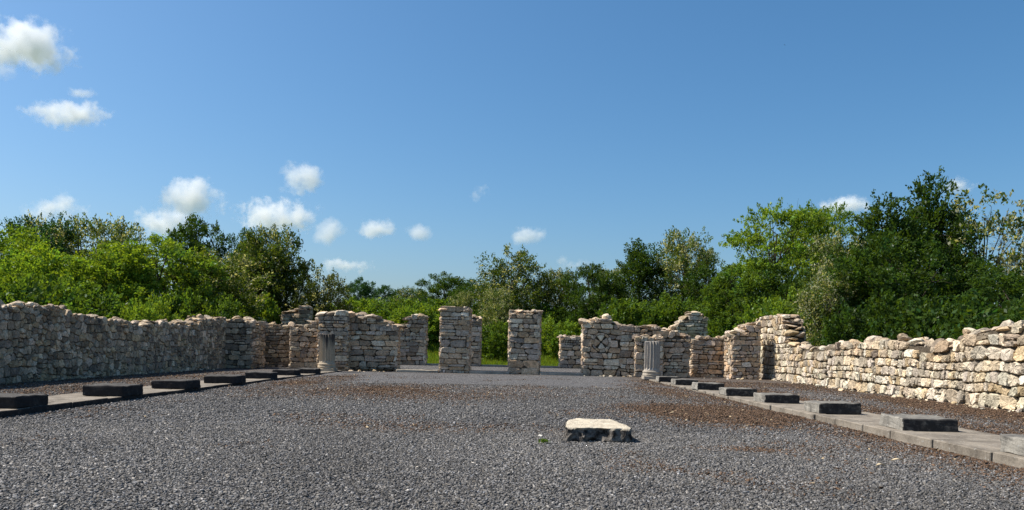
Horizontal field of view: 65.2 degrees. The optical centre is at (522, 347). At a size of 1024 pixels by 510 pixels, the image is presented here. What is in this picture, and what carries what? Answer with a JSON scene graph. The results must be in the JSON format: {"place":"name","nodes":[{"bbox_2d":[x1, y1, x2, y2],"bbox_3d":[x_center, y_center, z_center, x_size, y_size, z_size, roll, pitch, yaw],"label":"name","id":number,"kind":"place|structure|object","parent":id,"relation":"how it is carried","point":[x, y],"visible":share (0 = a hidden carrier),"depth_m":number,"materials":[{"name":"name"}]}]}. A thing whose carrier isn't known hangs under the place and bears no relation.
{"place":"outdoors","nodes":[
{"label":"outdoors","id":0,"kind":"place"},
{"bbox_2d":[360,365,580,372],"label":"raised gravel","id":1,"kind":"structure","parent":0,"point":[482,368],"depth_m":42.44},
{"bbox_2d":[470,315,482,365],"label":"stone pillar","id":2,"kind":"structure","parent":1,"relation":"on","point":[476,341],"depth_m":46.89,"materials":[{"name":"stone"}]},
{"bbox_2d":[507,320,509,365],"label":"stone pillar","id":3,"kind":"structure","parent":1,"relation":"on","point":[508,338],"depth_m":46.93,"materials":[{"name":"stone"}]},
{"bbox_2d":[0,418,1023,509],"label":"loose gravel","id":4,"kind":"structure","parent":0,"point":[485,445],"depth_m":8.35,"materials":[{"name":"gravel"}]},
{"bbox_2d":[0,367,1023,509],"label":"gravel yard","id":5,"kind":"structure","parent":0,"point":[471,378],"depth_m":15.37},
{"bbox_2d":[0,370,341,417],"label":"stone plinth strip","id":6,"kind":"object","parent":5,"relation":"on","point":[66,401],"visible":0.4,"depth_m":16.39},
{"bbox_2d":[0,393,47,408],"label":"pedestal block","id":7,"kind":"structure","parent":6,"relation":"on","point":[14,400],"depth_m":13.39,"materials":[{"name":"stone"}]},
{"bbox_2d":[83,383,142,396],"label":"pedestal block","id":8,"kind":"structure","parent":6,"relation":"on","point":[112,389],"depth_m":16.61,"materials":[{"name":"stone"}]},
{"bbox_2d":[151,379,199,388],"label":"pedestal block","id":9,"kind":"structure","parent":6,"relation":"on","point":[173,384],"depth_m":19.70,"materials":[{"name":"stone"}]},
{"bbox_2d":[204,374,245,383],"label":"pedestal block","id":10,"kind":"structure","parent":6,"relation":"on","point":[226,378],"depth_m":23.01,"materials":[{"name":"stone"}]},
{"bbox_2d":[244,371,277,378],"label":"pedestal block","id":11,"kind":"structure","parent":6,"relation":"on","point":[260,375],"depth_m":26.61,"materials":[{"name":"stone"}]},
{"bbox_2d":[273,369,300,375],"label":"pedestal block","id":12,"kind":"structure","parent":6,"relation":"on","point":[292,372],"depth_m":29.91,"materials":[{"name":"stone"}]},
{"bbox_2d":[294,368,320,373],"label":"pedestal block","id":13,"kind":"structure","parent":6,"relation":"on","point":[310,370],"depth_m":32.60,"materials":[{"name":"stone"}]},
{"bbox_2d":[318,334,337,370],"bbox_3d":[-8.927,0.254,36.500,0.821,1.710,0.815,1,0,0],"label":"column stub","id":14,"kind":"object","parent":6,"relation":"on","point":[327,354],"depth_m":36.25,"materials":[{"name":"stone"}]},
{"bbox_2d":[224,310,404,370],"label":"ruined facade","id":15,"kind":"structure","parent":5,"relation":"on","point":[370,342],"depth_m":38.53,"materials":[{"name":"stone"}]},
{"bbox_2d":[396,369,438,372],"bbox_3d":[-5.028,1.208,38.110,1.998,0.301,0.521,1,0,0],"label":"threshold","id":16,"kind":"object","parent":5,"relation":"on","point":[416,370],"visible":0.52,"depth_m":37.86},
{"bbox_2d":[469,370,508,373],"bbox_3d":[-1.613,1.282,38.202,1.926,0.290,0.516,1,0,0],"label":"threshold","id":17,"kind":"object","parent":5,"relation":"on","point":[488,372],"visible":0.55,"depth_m":37.95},
{"bbox_2d":[0,376,1023,437],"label":"loose gravel","id":18,"kind":"structure","parent":5,"relation":"on","point":[570,400],"depth_m":16.94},
{"bbox_2d":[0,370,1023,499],"bbox_3d":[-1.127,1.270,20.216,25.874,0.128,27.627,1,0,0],"label":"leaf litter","id":19,"kind":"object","parent":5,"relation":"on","point":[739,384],"visible":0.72,"depth_m":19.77,"materials":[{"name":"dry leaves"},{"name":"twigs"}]},
{"bbox_2d":[538,438,549,442],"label":"weed","id":20,"kind":"object","parent":5,"relation":"on","point":[543,440],"visible":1,"depth_m":10.73,"materials":[{"name":"green plant"}]},
{"bbox_2d":[540,372,582,375],"bbox_3d":[1.829,1.357,38.198,2.078,0.290,0.518,1,0,0],"label":"threshold","id":21,"kind":"object","parent":5,"relation":"on","point":[560,373],"visible":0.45,"depth_m":37.95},
{"bbox_2d":[563,418,633,442],"bbox_3d":[1.058,1.223,11.739,0.993,0.258,1.492,1,0,0],"label":"stone block","id":22,"kind":"object","parent":5,"relation":"on","point":[597,430],"depth_m":11.09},
{"bbox_2d":[578,314,761,378],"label":"ruined facade","id":23,"kind":"structure","parent":5,"relation":"on","point":[608,348],"depth_m":38.17,"materials":[{"name":"stone"}]},
{"bbox_2d":[649,379,1023,467],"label":"stone plinth strip","id":24,"kind":"object","parent":5,"relation":"on","point":[976,444],"visible":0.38,"depth_m":12.22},
{"bbox_2d":[641,341,660,379],"bbox_3d":[5.572,0.571,34.500,0.811,1.667,0.814,1,0,0],"label":"column stub","id":25,"kind":"object","parent":24,"relation":"on","point":[651,370],"depth_m":34.25,"materials":[{"name":"grey stone"}]},
{"bbox_2d":[656,376,679,381],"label":"pedestal block","id":26,"kind":"structure","parent":24,"relation":"on","point":[663,378],"depth_m":31.61,"materials":[{"name":"stone"}]},
{"bbox_2d":[671,379,698,384],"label":"pedestal block","id":27,"kind":"structure","parent":24,"relation":"on","point":[681,381],"depth_m":28.70,"materials":[{"name":"stone"}]},
{"bbox_2d":[691,382,723,389],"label":"pedestal block","id":28,"kind":"structure","parent":24,"relation":"on","point":[705,386],"depth_m":25.20,"materials":[{"name":"stone"}]},
{"bbox_2d":[719,387,756,396],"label":"pedestal block","id":29,"kind":"structure","parent":24,"relation":"on","point":[736,391],"depth_m":21.90,"materials":[{"name":"stone"}]},
{"bbox_2d":[754,392,799,403],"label":"pedestal block","id":30,"kind":"structure","parent":24,"relation":"on","point":[770,397],"depth_m":19.01,"materials":[{"name":"stone"}]},
{"bbox_2d":[804,400,861,414],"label":"pedestal block","id":31,"kind":"structure","parent":24,"relation":"on","point":[835,407],"depth_m":15.87,"materials":[{"name":"stone"}]},
{"bbox_2d":[880,414,958,431],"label":"pedestal block","id":32,"kind":"structure","parent":24,"relation":"on","point":[918,422],"depth_m":12.46,"materials":[{"name":"stone"}]},
{"bbox_2d":[999,434,1023,456],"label":"pedestal block","id":33,"kind":"structure","parent":24,"relation":"on","point":[1012,444],"depth_m":9.66,"materials":[{"name":"stone"}]},
{"bbox_2d":[0,0,1023,310],"label":"sky","id":34,"kind":"structure","parent":0,"point":[403,142],"materials":[{"name":"blue"}]},
{"bbox_3d":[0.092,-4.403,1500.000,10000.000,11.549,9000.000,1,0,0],"label":"ground","id":35,"kind":"structure","parent":0,"visible":0},
{"bbox_2d":[0,224,61,282],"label":"leafy tree","id":36,"kind":"object","parent":35,"relation":"on","point":[18,245],"visible":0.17,"depth_m":41.64,"materials":[{"name":"green plant"}]},
{"bbox_2d":[0,274,88,303],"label":"bush","id":37,"kind":"object","parent":35,"relation":"on","point":[14,287],"visible":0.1,"depth_m":31.86,"materials":[{"name":"green plant"}]},
{"bbox_2d":[0,209,93,271],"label":"acacia tree","id":38,"kind":"object","parent":35,"relation":"on","point":[31,223],"visible":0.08,"depth_m":49.30,"materials":[{"name":"green plant"}]},
{"bbox_2d":[0,241,111,309],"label":"leafy tree","id":39,"kind":"object","parent":35,"relation":"on","point":[15,265],"visible":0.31,"depth_m":36.49,"materials":[{"name":"green plant"}]},
{"bbox_2d":[14,272,142,319],"bbox_3d":[-18.648,-0.929,33.734,5.541,4.444,5.137,1,0,-31],"label":"bush","id":40,"kind":"object","parent":35,"relation":"on","point":[111,300],"visible":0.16,"depth_m":33.47,"materials":[{"name":"green plant"}]},
{"bbox_2d":[46,212,114,259],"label":"blossoming acacia","id":41,"kind":"object","parent":35,"relation":"on","point":[77,242],"visible":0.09,"depth_m":51.21,"materials":[{"name":"green plant"}]},
{"bbox_2d":[44,240,164,308],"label":"leafy tree","id":42,"kind":"object","parent":35,"relation":"on","point":[102,261],"visible":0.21,"depth_m":38.50,"materials":[{"name":"green plant"}]},
{"bbox_2d":[0,300,226,383],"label":"rubble wall","id":43,"kind":"structure","parent":35,"relation":"on","point":[38,342],"depth_m":26.52,"materials":[{"name":"stone"}]},
{"bbox_2d":[84,212,166,298],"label":"blossoming acacia","id":44,"kind":"object","parent":35,"relation":"on","point":[123,236],"visible":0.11,"depth_m":50.24,"materials":[{"name":"green plant"}]},
{"bbox_2d":[107,290,186,339],"bbox_3d":[-15.964,-0.575,33.817,4.074,3.752,3.682,1,0,40],"label":"bush","id":45,"kind":"object","parent":35,"relation":"on","point":[154,311],"visible":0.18,"depth_m":33.38,"materials":[{"name":"green plant"}]},
{"bbox_2d":[89,232,230,315],"bbox_3d":[-19.228,-2.482,41.777,7.352,7.368,6.968,1,0,42],"label":"leafy tree","id":46,"kind":"object","parent":35,"relation":"on","point":[166,247],"visible":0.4,"depth_m":41.32,"materials":[{"name":"green plant"}]},
{"bbox_2d":[158,212,232,292],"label":"leafy tree","id":47,"kind":"object","parent":35,"relation":"on","point":[189,233],"visible":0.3,"depth_m":64.61,"materials":[{"name":"green plant"}]},
{"bbox_2d":[152,280,244,320],"bbox_3d":[-16.343,-1.017,40.005,4.766,4.771,5.272,1,0,32],"label":"bush","id":48,"kind":"object","parent":35,"relation":"on","point":[215,310],"visible":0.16,"depth_m":39.81,"materials":[{"name":"green plant"}]},
{"bbox_2d":[154,245,274,321],"bbox_3d":[-17.103,-2.178,44.206,6.581,6.840,6.536,1,0,22],"label":"acacia tree","id":49,"kind":"object","parent":35,"relation":"on","point":[236,292],"visible":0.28,"depth_m":43.36,"materials":[{"name":"green plant"}]},
{"bbox_2d":[198,247,270,318],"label":"blossoming acacia","id":50,"kind":"object","parent":35,"relation":"on","point":[245,259],"visible":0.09,"depth_m":49.24,"materials":[{"name":"green plant"}]},
{"bbox_2d":[217,227,254,271],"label":"leafy tree","id":51,"kind":"object","parent":35,"relation":"on","point":[231,240],"visible":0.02,"depth_m":65.19,"materials":[{"name":"green plant"}]},
{"bbox_2d":[239,288,281,323],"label":"bush","id":52,"kind":"object","parent":35,"relation":"on","point":[264,313],"visible":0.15,"depth_m":47.89,"materials":[{"name":"green plant"}]},
{"bbox_2d":[231,222,324,316],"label":"acacia tree","id":53,"kind":"object","parent":35,"relation":"on","point":[262,251],"visible":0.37,"depth_m":50.78,"materials":[{"name":"green plant"}]},
{"bbox_2d":[240,256,331,322],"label":"leafy tree","id":54,"kind":"object","parent":35,"relation":"on","point":[283,295],"visible":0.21,"depth_m":49.91,"materials":[{"name":"green plant"}]},
{"bbox_2d":[279,305,312,325],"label":"ruined wall","id":55,"kind":"structure","parent":35,"relation":"on","point":[303,314],"depth_m":46.98,"materials":[{"name":"stone"}]},
{"bbox_2d":[285,266,361,320],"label":"acacia tree","id":56,"kind":"object","parent":35,"relation":"on","point":[317,295],"visible":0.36,"depth_m":49.56,"materials":[{"name":"green plant"}]},
{"bbox_2d":[342,277,377,306],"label":"leafy tree","id":57,"kind":"object","parent":35,"relation":"on","point":[365,290],"visible":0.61,"depth_m":91.57,"materials":[{"name":"green plant"}]},
{"bbox_2d":[332,295,390,317],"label":"bush","id":58,"kind":"object","parent":35,"relation":"on","point":[364,307],"visible":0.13,"depth_m":61.14,"materials":[{"name":"green plant"}]},
{"bbox_2d":[370,285,402,303],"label":"leafy tree","id":59,"kind":"object","parent":35,"relation":"on","point":[381,290],"visible":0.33,"depth_m":94.96,"materials":[{"name":"green plant"}]},
{"bbox_2d":[368,296,431,323],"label":"bush","id":60,"kind":"object","parent":35,"relation":"on","point":[386,312],"visible":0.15,"depth_m":59.08,"materials":[{"name":"green plant"}]},
{"bbox_2d":[382,286,428,304],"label":"acacia tree","id":61,"kind":"object","parent":35,"relation":"on","point":[416,293],"visible":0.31,"depth_m":87.20,"materials":[{"name":"green plant"}]},
{"bbox_2d":[400,313,428,364],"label":"ruined wall","id":62,"kind":"structure","parent":35,"relation":"on","point":[414,338],"depth_m":46.88,"materials":[{"name":"stone"}]},
{"bbox_2d":[387,299,441,346],"bbox_3d":[-7.753,-1.629,57.824,5.415,3.698,5.991,1,0,-7],"label":"bush","id":63,"kind":"object","parent":35,"relation":"on","point":[433,331],"visible":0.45,"depth_m":56.85,"materials":[{"name":"green plant"}]},
{"bbox_2d":[415,271,470,302],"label":"leafy tree","id":64,"kind":"object","parent":35,"relation":"on","point":[440,286],"visible":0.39,"depth_m":82.75,"materials":[{"name":"green plant"}]},
{"bbox_2d":[419,298,479,311],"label":"bush","id":65,"kind":"object","parent":35,"relation":"on","point":[441,302],"visible":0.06,"depth_m":64.96,"materials":[{"name":"green plant"}]},
{"bbox_2d":[437,306,472,372],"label":"stone pillar","id":66,"kind":"structure","parent":35,"relation":"on","point":[455,337],"depth_m":38.09,"materials":[{"name":"stone"}]},
{"bbox_2d":[447,290,475,314],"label":"blossoming shrub","id":67,"kind":"object","parent":35,"relation":"on","point":[467,300],"visible":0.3,"depth_m":59.56,"materials":[{"name":"green plant"}]},
{"bbox_2d":[446,277,494,313],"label":"leafy tree","id":68,"kind":"object","parent":35,"relation":"on","point":[468,284],"visible":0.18,"depth_m":79.12,"materials":[{"name":"green plant"}]},
{"bbox_2d":[427,337,558,365],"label":"meadow grass","id":69,"kind":"structure","parent":35,"relation":"on","point":[545,360],"depth_m":52.15,"materials":[{"name":"green plant"}]},
{"bbox_2d":[481,318,507,360],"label":"bush","id":70,"kind":"object","parent":35,"relation":"on","point":[497,344],"visible":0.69,"depth_m":52.31,"materials":[{"name":"green plant"}]},
{"bbox_2d":[481,364,507,366],"bbox_3d":[-1.702,1.181,47.251,1.650,0.294,0.518,1,0,0],"label":"threshold","id":71,"kind":"object","parent":35,"relation":"on","point":[484,365],"visible":0.36,"depth_m":47.00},
{"bbox_2d":[474,285,524,334],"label":"blossoming shrub","id":72,"kind":"object","parent":35,"relation":"on","point":[501,308],"visible":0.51,"depth_m":56.41,"materials":[{"name":"green plant"}]},
{"bbox_2d":[468,242,552,318],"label":"acacia tree","id":73,"kind":"object","parent":35,"relation":"on","point":[503,274],"visible":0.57,"depth_m":61.06,"materials":[{"name":"green plant"}]},
{"bbox_2d":[2,281,1023,344],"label":"undergrowth","id":74,"kind":"object","parent":35,"relation":"on","point":[951,329],"visible":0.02,"depth_m":29.33,"materials":[{"name":"green plant"}]},
{"bbox_2d":[508,309,542,374],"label":"stone pillar","id":75,"kind":"structure","parent":35,"relation":"on","point":[524,344],"depth_m":38.10,"materials":[{"name":"stone"}]},
{"bbox_2d":[489,297,565,338],"bbox_3d":[0.368,-2.100,61.777,6.649,3.972,6.165,1,0,32],"label":"bush","id":76,"kind":"object","parent":35,"relation":"on","point":[548,306],"visible":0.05,"depth_m":60.90,"materials":[{"name":"green plant"}]},
{"bbox_2d":[47,368,1021,412],"bbox_3d":[-1.091,1.261,25.397,26.280,0.185,24.777,1,0,0],"label":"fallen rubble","id":77,"kind":"object","parent":35,"relation":"on","point":[1019,410],"visible":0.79,"depth_m":27.58,"materials":[{"name":"stone"}]},
{"bbox_2d":[540,366,558,367],"bbox_3d":[1.322,1.244,47.253,1.700,0.293,0.521,1,0,0],"label":"threshold","id":78,"kind":"object","parent":35,"relation":"on","point":[549,366],"visible":0.2,"depth_m":47.00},
{"bbox_2d":[529,266,588,316],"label":"acacia tree","id":79,"kind":"object","parent":35,"relation":"on","point":[556,286],"visible":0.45,"depth_m":63.05,"materials":[{"name":"green plant"}]},
{"bbox_2d":[541,314,581,357],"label":"bush","id":80,"kind":"object","parent":35,"relation":"on","point":[552,329],"visible":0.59,"depth_m":53.12,"materials":[{"name":"green plant"}]},
{"bbox_2d":[557,334,581,368],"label":"ruined wall","id":81,"kind":"structure","parent":35,"relation":"on","point":[569,353],"depth_m":46.88,"materials":[{"name":"stone"}]},
{"bbox_2d":[549,310,597,336],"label":"bush","id":82,"kind":"object","parent":35,"relation":"on","point":[573,318],"visible":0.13,"depth_m":58.45,"materials":[{"name":"green plant"}]},
{"bbox_2d":[556,261,626,330],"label":"leafy tree","id":83,"kind":"object","parent":35,"relation":"on","point":[598,293],"visible":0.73,"depth_m":59.55,"materials":[{"name":"green plant"}]},
{"bbox_2d":[588,266,636,309],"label":"blossoming acacia","id":84,"kind":"object","parent":35,"relation":"on","point":[616,270],"visible":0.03,"depth_m":65.65,"materials":[{"name":"green plant"}]},
{"bbox_2d":[594,296,663,326],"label":"bush","id":85,"kind":"object","parent":35,"relation":"on","point":[633,313],"visible":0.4,"depth_m":55.29,"materials":[{"name":"green plant"}]},
{"bbox_2d":[605,238,680,310],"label":"tall tree","id":86,"kind":"object","parent":35,"relation":"on","point":[639,263],"visible":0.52,"depth_m":61.00,"materials":[{"name":"green plant"}]},
{"bbox_2d":[645,289,703,327],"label":"bush","id":87,"kind":"object","parent":35,"relation":"on","point":[666,310],"visible":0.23,"depth_m":56.30,"materials":[{"name":"green plant"}]},
{"bbox_2d":[643,225,725,311],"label":"blossoming acacia","id":88,"kind":"object","parent":35,"relation":"on","point":[682,261],"visible":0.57,"depth_m":60.88,"materials":[{"name":"green plant"}]},
{"bbox_2d":[668,311,708,338],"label":"ruined wall","id":89,"kind":"structure","parent":35,"relation":"on","point":[692,324],"depth_m":46.98,"materials":[{"name":"stone"}]},
{"bbox_2d":[677,260,731,309],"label":"leafy tree","id":90,"kind":"object","parent":35,"relation":"on","point":[703,272],"visible":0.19,"depth_m":57.58,"materials":[{"name":"green plant"}]},
{"bbox_2d":[693,293,742,337],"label":"bush","id":91,"kind":"object","parent":35,"relation":"on","point":[730,299],"visible":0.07,"depth_m":51.44,"materials":[{"name":"green plant"}]},
{"bbox_2d":[689,256,792,337],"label":"leafy tree","id":92,"kind":"object","parent":35,"relation":"on","point":[723,281],"visible":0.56,"depth_m":49.47,"materials":[{"name":"green plant"}]},
{"bbox_2d":[733,295,793,329],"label":"bush","id":93,"kind":"object","parent":35,"relation":"on","point":[750,316],"visible":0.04,"depth_m":45.76,"materials":[{"name":"green plant"}]},
{"bbox_2d":[718,197,834,299],"bbox_3d":[16.471,-3.869,51.987,7.729,11.470,8.925,1,0,10],"label":"spreading tree","id":94,"kind":"object","parent":35,"relation":"on","point":[755,240],"visible":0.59,"depth_m":50.80,"materials":[{"name":"green plant"}]},
{"bbox_2d":[739,262,815,323],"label":"leafy tree","id":95,"kind":"object","parent":35,"relation":"on","point":[779,283],"visible":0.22,"depth_m":47.47,"materials":[{"name":"green plant"}]},
{"bbox_2d":[757,282,819,335],"bbox_3d":[15.194,-0.695,43.194,5.752,5.570,5.199,1,0,-8],"label":"bush","id":96,"kind":"object","parent":35,"relation":"on","point":[775,308],"visible":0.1,"depth_m":43.05,"materials":[{"name":"green plant"}]},
{"bbox_2d":[766,201,860,288],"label":"spreading tree","id":97,"kind":"object","parent":35,"relation":"on","point":[824,228],"visible":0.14,"depth_m":52.97,"materials":[{"name":"green plant"}]},
{"bbox_2d":[784,270,869,346],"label":"blossoming acacia","id":98,"kind":"object","parent":35,"relation":"on","point":[816,308],"visible":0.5,"depth_m":38.41,"materials":[{"name":"green plant"}]},
{"bbox_2d":[787,227,884,337],"bbox_3d":[17.106,-2.207,42.833,5.839,8.451,5.567,1,0,-31],"label":"blossoming acacia","id":99,"kind":"object","parent":35,"relation":"on","point":[835,243],"visible":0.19,"depth_m":42.58,"materials":[{"name":"green plant"}]},
{"bbox_2d":[811,248,913,344],"bbox_3d":[16.941,-1.558,39.966,5.394,7.028,5.018,1,0,18],"label":"leafy tree","id":100,"kind":"object","parent":35,"relation":"on","point":[865,290],"visible":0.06,"depth_m":38.60,"materials":[{"name":"green plant"}]},
{"bbox_2d":[809,288,921,345],"bbox_3d":[14.972,-0.249,34.070,4.624,4.506,4.987,1,0,-32],"label":"bush","id":101,"kind":"object","parent":35,"relation":"on","point":[832,326],"visible":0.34,"depth_m":33.68,"materials":[{"name":"green plant"}]},
{"bbox_2d":[832,188,944,294],"bbox_3d":[19.634,-3.174,43.199,7.200,10.612,7.661,1,0,-29],"label":"tall tree","id":102,"kind":"object","parent":35,"relation":"on","point":[869,222],"visible":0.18,"depth_m":42.44,"materials":[{"name":"green plant"}]},
{"bbox_2d":[756,314,1023,411],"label":"rubble wall","id":103,"kind":"structure","parent":35,"relation":"on","point":[980,367],"depth_m":24.73,"materials":[{"name":"stone"}]},
{"bbox_2d":[819,228,969,338],"bbox_3d":[17.959,-1.810,37.900,7.421,7.613,6.269,1,0,-8],"label":"leafy tree","id":104,"kind":"object","parent":35,"relation":"on","point":[904,275],"visible":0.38,"depth_m":36.99,"materials":[{"name":"green plant"}]},
{"bbox_2d":[883,165,994,299],"bbox_3d":[22.201,-3.878,43.848,7.346,12.251,6.930,1,0,-2],"label":"tall tree","id":105,"kind":"object","parent":35,"relation":"on","point":[939,221],"visible":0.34,"depth_m":43.10,"materials":[{"name":"green plant"}]},
{"bbox_2d":[883,289,1000,339],"bbox_3d":[16.242,-0.111,31.127,5.275,4.270,5.216,1,0,-5],"label":"bush","id":106,"kind":"object","parent":35,"relation":"on","point":[911,330],"visible":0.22,"depth_m":30.80,"materials":[{"name":"green plant"}]},
{"bbox_2d":[911,257,1023,308],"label":"leafy tree","id":107,"kind":"object","parent":35,"relation":"on","point":[961,277],"visible":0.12,"depth_m":37.37,"materials":[{"name":"green plant"}]},
{"bbox_2d":[931,291,1023,340],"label":"bush","id":108,"kind":"object","parent":35,"relation":"on","point":[1014,301],"visible":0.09,"depth_m":29.07,"materials":[{"name":"green plant"}]},
{"bbox_2d":[937,183,1023,305],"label":"sparse tree","id":109,"kind":"object","parent":35,"relation":"on","point":[1008,220],"visible":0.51,"depth_m":41.86,"materials":[{"name":"green plant"}]},
{"bbox_2d":[939,263,1023,318],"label":"leafy tree","id":110,"kind":"object","parent":35,"relation":"on","point":[981,290],"visible":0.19,"depth_m":33.84,"materials":[{"name":"green plant"}]},
{"bbox_2d":[995,236,1023,307],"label":"sparse tree","id":111,"kind":"object","parent":35,"relation":"on","point":[1000,261],"visible":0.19,"depth_m":40.25,"materials":[{"name":"green plant"}]}
]}

